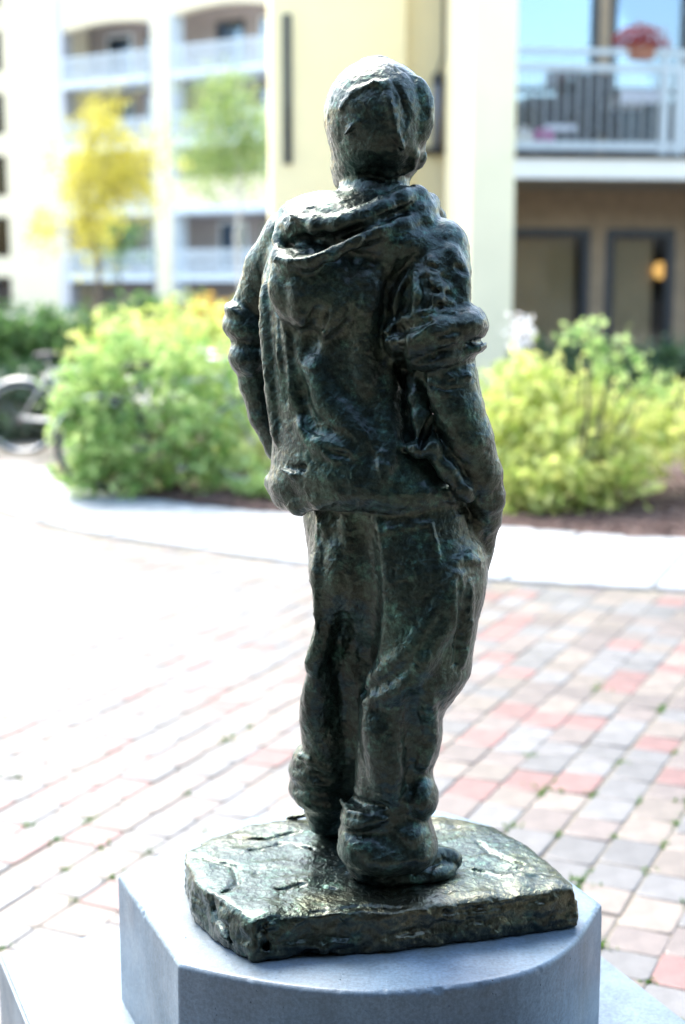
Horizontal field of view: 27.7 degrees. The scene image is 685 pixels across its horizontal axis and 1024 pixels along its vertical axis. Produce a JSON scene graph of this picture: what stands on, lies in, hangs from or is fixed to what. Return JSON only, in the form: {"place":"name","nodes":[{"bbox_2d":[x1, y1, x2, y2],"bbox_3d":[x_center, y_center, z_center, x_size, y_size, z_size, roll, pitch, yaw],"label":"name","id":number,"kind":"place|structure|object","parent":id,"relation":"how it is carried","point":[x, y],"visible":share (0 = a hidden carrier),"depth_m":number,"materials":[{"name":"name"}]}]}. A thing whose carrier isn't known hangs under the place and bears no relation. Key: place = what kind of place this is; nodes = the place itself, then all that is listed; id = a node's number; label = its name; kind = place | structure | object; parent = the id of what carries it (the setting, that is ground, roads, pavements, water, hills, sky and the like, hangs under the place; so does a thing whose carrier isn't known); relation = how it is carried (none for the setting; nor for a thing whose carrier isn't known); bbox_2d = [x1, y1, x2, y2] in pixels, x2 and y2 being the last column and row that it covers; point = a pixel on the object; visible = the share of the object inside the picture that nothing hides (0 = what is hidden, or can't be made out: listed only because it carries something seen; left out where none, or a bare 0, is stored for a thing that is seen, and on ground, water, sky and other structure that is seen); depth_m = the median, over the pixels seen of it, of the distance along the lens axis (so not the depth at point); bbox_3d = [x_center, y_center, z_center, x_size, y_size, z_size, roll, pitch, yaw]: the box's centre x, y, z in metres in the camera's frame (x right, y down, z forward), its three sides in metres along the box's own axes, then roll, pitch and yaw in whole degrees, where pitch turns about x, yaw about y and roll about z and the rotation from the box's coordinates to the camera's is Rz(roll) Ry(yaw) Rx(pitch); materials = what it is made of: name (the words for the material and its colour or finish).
{"place":"outdoors","nodes":[
{"label":"outdoors","id":0,"kind":"place"},
{"bbox_2d":[3,312,678,406],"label":"ground","id":1,"kind":"structure","parent":0,"point":[61,315],"depth_m":22.69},
{"bbox_2d":[20,77,193,310],"bbox_3d":[-5.004,-6.237,29.347,3.326,5.822,2.432,-5,11,-26],"label":"yellow tree","id":2,"kind":"object","parent":1,"relation":"on","point":[131,173],"visible":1,"depth_m":29.13,"materials":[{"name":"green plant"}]},
{"bbox_2d":[0,282,223,378],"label":"clipped hedge","id":3,"kind":"object","parent":1,"relation":"on","point":[20,336],"visible":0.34,"depth_m":21.54,"materials":[{"name":"green plant"}]},
{"bbox_2d":[81,198,160,310],"bbox_3d":[-5.247,-5.607,32.560,1.767,3.517,1.772,-9,13,-44],"label":"green tree","id":4,"kind":"object","parent":1,"relation":"on","point":[124,245],"visible":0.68,"depth_m":32.41,"materials":[{"name":"green plant"}]},
{"bbox_2d":[0,0,268,313],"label":"balcony apartment block","id":5,"kind":"structure","parent":1,"relation":"on","point":[52,52],"depth_m":61.07,"materials":[{"name":"white paint"}]},
{"bbox_2d":[0,30,2,71],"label":"window","id":6,"kind":"structure","parent":5,"relation":"in","point":[1,54],"depth_m":63.43,"materials":[{"name":"clear glass"}]},
{"bbox_2d":[0,93,5,133],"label":"window","id":7,"kind":"structure","parent":5,"relation":"in","point":[2,107],"depth_m":63.91,"materials":[{"name":"clear glass"}]},
{"bbox_2d":[0,155,7,195],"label":"window","id":8,"kind":"structure","parent":5,"relation":"in","point":[3,159],"depth_m":64.41,"materials":[{"name":"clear glass"}]},
{"bbox_2d":[0,217,9,256],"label":"window","id":9,"kind":"structure","parent":5,"relation":"in","point":[4,221],"depth_m":64.91,"materials":[{"name":"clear glass"}]},
{"bbox_2d":[0,277,11,306],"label":"window","id":10,"kind":"structure","parent":5,"relation":"in","point":[5,282],"depth_m":65.36,"materials":[{"name":"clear glass"}]},
{"bbox_2d":[106,33,133,76],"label":"window","id":11,"kind":"structure","parent":5,"relation":"in","point":[116,43],"depth_m":62.06,"materials":[{"name":"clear glass"}]},
{"bbox_2d":[108,97,134,142],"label":"window","id":12,"kind":"structure","parent":5,"relation":"in","point":[126,114],"depth_m":62.40,"materials":[{"name":"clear glass"}]},
{"bbox_2d":[111,161,136,207],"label":"window","id":13,"kind":"structure","parent":5,"relation":"in","point":[119,161],"depth_m":62.96,"materials":[{"name":"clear glass"}]},
{"bbox_2d":[112,224,137,269],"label":"window","id":14,"kind":"structure","parent":5,"relation":"in","point":[132,233],"depth_m":63.41,"materials":[{"name":"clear glass"}]},
{"bbox_2d":[146,30,150,73],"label":"window","id":15,"kind":"structure","parent":5,"relation":"in","point":[147,32],"depth_m":61.19,"materials":[{"name":"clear glass"}]},
{"bbox_2d":[147,95,151,140],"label":"window","id":16,"kind":"structure","parent":5,"relation":"in","point":[149,98],"depth_m":61.62,"materials":[{"name":"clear glass"}]},
{"bbox_2d":[149,159,153,206],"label":"window","id":17,"kind":"structure","parent":5,"relation":"in","point":[150,174],"depth_m":62.11,"materials":[{"name":"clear glass"}]},
{"bbox_2d":[150,223,154,271],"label":"window","id":18,"kind":"structure","parent":5,"relation":"in","point":[152,234],"depth_m":62.57,"materials":[{"name":"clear glass"}]},
{"bbox_2d":[216,19,244,65],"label":"window","id":19,"kind":"structure","parent":5,"relation":"in","point":[231,29],"depth_m":58.76,"materials":[{"name":"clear glass"}]},
{"bbox_2d":[217,87,245,134],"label":"window","id":20,"kind":"structure","parent":5,"relation":"in","point":[244,88],"depth_m":59.07,"materials":[{"name":"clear glass"}]},
{"bbox_2d":[218,155,246,175],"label":"window","id":21,"kind":"structure","parent":5,"relation":"in","point":[220,155],"depth_m":59.70,"materials":[{"name":"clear glass"}]},
{"bbox_2d":[219,221,246,271],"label":"window","id":22,"kind":"structure","parent":5,"relation":"in","point":[226,228],"depth_m":60.21,"materials":[{"name":"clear glass"}]},
{"bbox_2d":[259,16,267,60],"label":"window","id":23,"kind":"structure","parent":5,"relation":"in","point":[263,20],"depth_m":57.82,"materials":[{"name":"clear glass"}]},
{"bbox_2d":[261,220,266,230],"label":"window","id":24,"kind":"structure","parent":5,"relation":"in","point":[263,222],"depth_m":59.16,"materials":[{"name":"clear glass"}]},
{"bbox_2d":[260,85,268,132],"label":"window","id":25,"kind":"structure","parent":5,"relation":"in","point":[264,90],"depth_m":58.26,"materials":[{"name":"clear glass"}]},
{"bbox_2d":[261,153,268,173],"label":"window","id":26,"kind":"structure","parent":5,"relation":"in","point":[266,163],"depth_m":58.69,"materials":[{"name":"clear glass"}]},
{"bbox_2d":[180,290,233,363],"bbox_3d":[-1.839,-2.613,20.878,1.238,1.423,1.073,-6,11,-33],"label":"golden shrub","id":27,"kind":"object","parent":1,"relation":"on","point":[200,297],"visible":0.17,"depth_m":20.63,"materials":[{"name":"yellow plant"}]},
{"bbox_2d":[153,56,268,282],"bbox_3d":[-2.840,-7.843,35.142,3.642,7.076,3.278,0,10,0],"label":"green tree","id":28,"kind":"object","parent":1,"relation":"on","point":[209,165],"visible":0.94,"depth_m":34.78,"materials":[{"name":"green plant"}]},
{"bbox_2d":[0,438,684,1023],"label":"courtyard paving","id":29,"kind":"structure","parent":0,"point":[136,678],"depth_m":4.91,"materials":[{"name":"brick"}]},
{"bbox_2d":[0,352,128,443],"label":"bicycle","id":30,"kind":"object","parent":29,"relation":"on","point":[31,371],"visible":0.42,"depth_m":13.42,"materials":[{"name":"black metal"}]},
{"bbox_2d":[0,351,175,452],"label":"bicycle","id":31,"kind":"object","parent":29,"relation":"on","point":[46,355],"visible":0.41,"depth_m":12.47,"materials":[{"name":"silver metal"}]},
{"bbox_2d":[0,806,684,1023],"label":"statue plinth","id":32,"kind":"structure","parent":29,"relation":"on","point":[161,956],"depth_m":2.11,"materials":[{"name":"concrete"}]},
{"bbox_2d":[184,55,578,961],"bbox_3d":[0.033,-0.018,2.166,0.566,1.314,0.468,-4,10,-23],"label":"bronze statue","id":33,"kind":"object","parent":32,"relation":"on","point":[356,325],"visible":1,"depth_m":2.04,"materials":[{"name":"black metal"}]},
{"bbox_2d":[0,468,684,592],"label":"granite kerb","id":34,"kind":"structure","parent":29,"relation":"on","point":[541,557],"depth_m":8.33,"materials":[{"name":"white stone"}]},
{"bbox_2d":[0,681,684,1019],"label":"joint moss","id":35,"kind":"object","parent":29,"relation":"on","point":[660,710],"visible":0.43,"depth_m":3.99,"materials":[{"name":"green plant"}]},
{"bbox_2d":[45,402,684,538],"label":"mulch bed","id":36,"kind":"object","parent":29,"relation":"on","point":[612,513],"visible":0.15,"depth_m":9.41,"materials":[{"name":"brown wood"}]},
{"bbox_2d":[33,312,267,499],"bbox_3d":[-1.261,-0.720,10.047,1.718,1.428,1.316,-7,12,-37],"label":"leafy shrub","id":37,"kind":"object","parent":36,"relation":"on","point":[107,438],"visible":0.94,"depth_m":9.84,"materials":[{"name":"green plant"}]},
{"bbox_2d":[52,349,269,490],"bbox_3d":[-1.194,-0.648,9.983,1.758,0.981,0.598,-2,13,-14],"label":"bicycle","id":38,"kind":"object","parent":36,"relation":"on","point":[61,460],"visible":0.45,"depth_m":9.90,"materials":[{"name":"silver metal"}]},
{"bbox_2d":[55,288,270,472],"bbox_3d":[-1.276,-1.067,11.647,2.451,1.594,1.324,6,12,34],"label":"leafy shrub","id":39,"kind":"object","parent":36,"relation":"on","point":[213,329],"visible":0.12,"depth_m":11.56,"materials":[{"name":"yellow plant"}]},
{"bbox_2d":[222,459,269,498],"bbox_3d":[-0.508,-0.207,9.783,0.638,0.316,0.569,8,13,41],"label":"plant","id":40,"kind":"object","parent":36,"relation":"on","point":[253,486],"visible":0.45,"depth_m":9.72,"materials":[{"name":"green plant"}]},
{"bbox_2d":[498,312,562,444],"bbox_3d":[1.574,-0.988,11.253,0.572,1.271,0.426,-4,10,-24],"label":"flowering plant","id":41,"kind":"object","parent":36,"relation":"on","point":[521,332],"visible":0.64,"depth_m":11.12,"materials":[{"name":"white plant"}]},
{"bbox_2d":[479,334,684,516],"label":"leafy shrub","id":42,"kind":"object","parent":36,"relation":"on","point":[521,442],"visible":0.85,"depth_m":9.39,"materials":[{"name":"green plant"}]},
{"bbox_2d":[501,327,684,414],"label":"dark hedge","id":43,"kind":"object","parent":36,"relation":"on","point":[664,352],"visible":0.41,"depth_m":14.93,"materials":[{"name":"green plant"}]},
{"bbox_2d":[553,314,679,506],"bbox_3d":[1.855,-0.703,9.500,0.839,1.290,0.548,-2,10,-14],"label":"arching shrub","id":44,"kind":"object","parent":36,"relation":"on","point":[595,341],"visible":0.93,"depth_m":9.36,"materials":[{"name":"green plant"}]},
{"bbox_2d":[268,0,684,401],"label":"apartment building","id":45,"kind":"structure","parent":0,"point":[556,240],"depth_m":18.11,"materials":[{"name":"beige paint"}]},
{"bbox_2d":[283,13,291,163],"bbox_3d":[-0.713,-5.480,18.048,0.110,1.882,0.068,-1,10,-6],"label":"slit window","id":46,"kind":"structure","parent":45,"relation":"in","point":[287,41],"depth_m":18.02,"materials":[{"name":"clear glass"}]},
{"bbox_2d":[426,0,445,154],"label":"wall lamp","id":47,"kind":"object","parent":45,"relation":"attached to","point":[437,147],"visible":0.91,"depth_m":18.39,"materials":[{"name":"black metal"}]},
{"bbox_2d":[516,126,531,140],"bbox_3d":[2.164,-4.540,16.771,0.255,0.243,0.241,5,11,27],"label":"planter","id":48,"kind":"object","parent":45,"relation":"on","point":[526,135],"visible":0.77,"depth_m":16.71,"materials":[{"name":"white paint"}]},
{"bbox_2d":[531,128,553,140],"bbox_3d":[2.424,-4.535,16.819,0.304,0.222,0.288,-7,12,-36],"label":"planter","id":49,"kind":"object","parent":45,"relation":"on","point":[548,133],"visible":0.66,"depth_m":16.78,"materials":[{"name":"ceramic"}]},
{"bbox_2d":[512,228,590,367],"bbox_3d":[2.683,-2.852,18.647,1.225,1.862,0.171,-1,10,-6],"label":"window","id":50,"kind":"structure","parent":45,"relation":"in","point":[558,270],"depth_m":18.67,"materials":[{"name":"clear glass"}]},
{"bbox_2d":[525,96,586,153],"bbox_3d":[2.676,-4.819,17.484,0.641,0.846,0.640,-1,10,-6],"label":"wicker sofa","id":51,"kind":"object","parent":45,"relation":"on","point":[560,118],"visible":0.49,"depth_m":17.60,"materials":[{"name":"wicker"}]},
{"bbox_2d":[587,0,600,153],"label":"window","id":52,"kind":"structure","parent":45,"relation":"in","point":[595,4],"depth_m":18.07,"materials":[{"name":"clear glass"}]},
{"bbox_2d":[573,74,622,153],"bbox_3d":[3.261,-5.032,17.796,0.522,1.164,0.500,-1,10,-6],"label":"balcony chair","id":53,"kind":"object","parent":45,"relation":"on","point":[594,98],"visible":0.48,"depth_m":17.94,"materials":[{"name":"wicker"}]},
{"bbox_2d":[603,88,659,154],"bbox_3d":[3.640,-4.841,17.512,0.596,0.881,0.600,-1,10,-6],"label":"balcony table","id":54,"kind":"object","parent":45,"relation":"on","point":[615,92],"visible":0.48,"depth_m":17.32,"materials":[{"name":"wicker"}]},
{"bbox_2d":[604,87,658,109],"bbox_3d":[3.640,-5.183,17.454,0.536,0.201,0.630,-1,10,-6],"label":"tablecloth","id":55,"kind":"object","parent":54,"relation":"on","point":[637,99],"visible":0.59,"depth_m":17.16,"materials":[{"name":"fabric"}]},
{"bbox_2d":[603,228,675,380],"bbox_3d":[3.973,-2.745,18.802,0.960,2.124,0.171,-1,10,-6],"label":"window","id":56,"kind":"structure","parent":45,"relation":"in","point":[636,275],"depth_m":18.78,"materials":[{"name":"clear glass"}]},
{"bbox_2d":[612,21,671,60],"bbox_3d":[3.554,-5.601,16.526,0.723,0.451,0.386,-1,10,-6],"label":"planter","id":57,"kind":"object","parent":45,"relation":"on","point":[642,51],"visible":1,"depth_m":16.47,"materials":[{"name":"ceramic"}]},
{"bbox_2d":[609,0,684,154],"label":"window","id":58,"kind":"structure","parent":45,"relation":"in","point":[668,14],"depth_m":18.17,"materials":[{"name":"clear glass"}]},
{"bbox_2d":[653,241,663,278],"bbox_3d":[4.283,-3.460,18.745,0.200,0.635,0.060,-1,10,-6],"label":"pendant lamp","id":59,"kind":"object","parent":45,"relation":"hanging from","point":[658,270],"visible":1,"depth_m":18.75,"materials":[{"name":"orange glass"}]}
]}

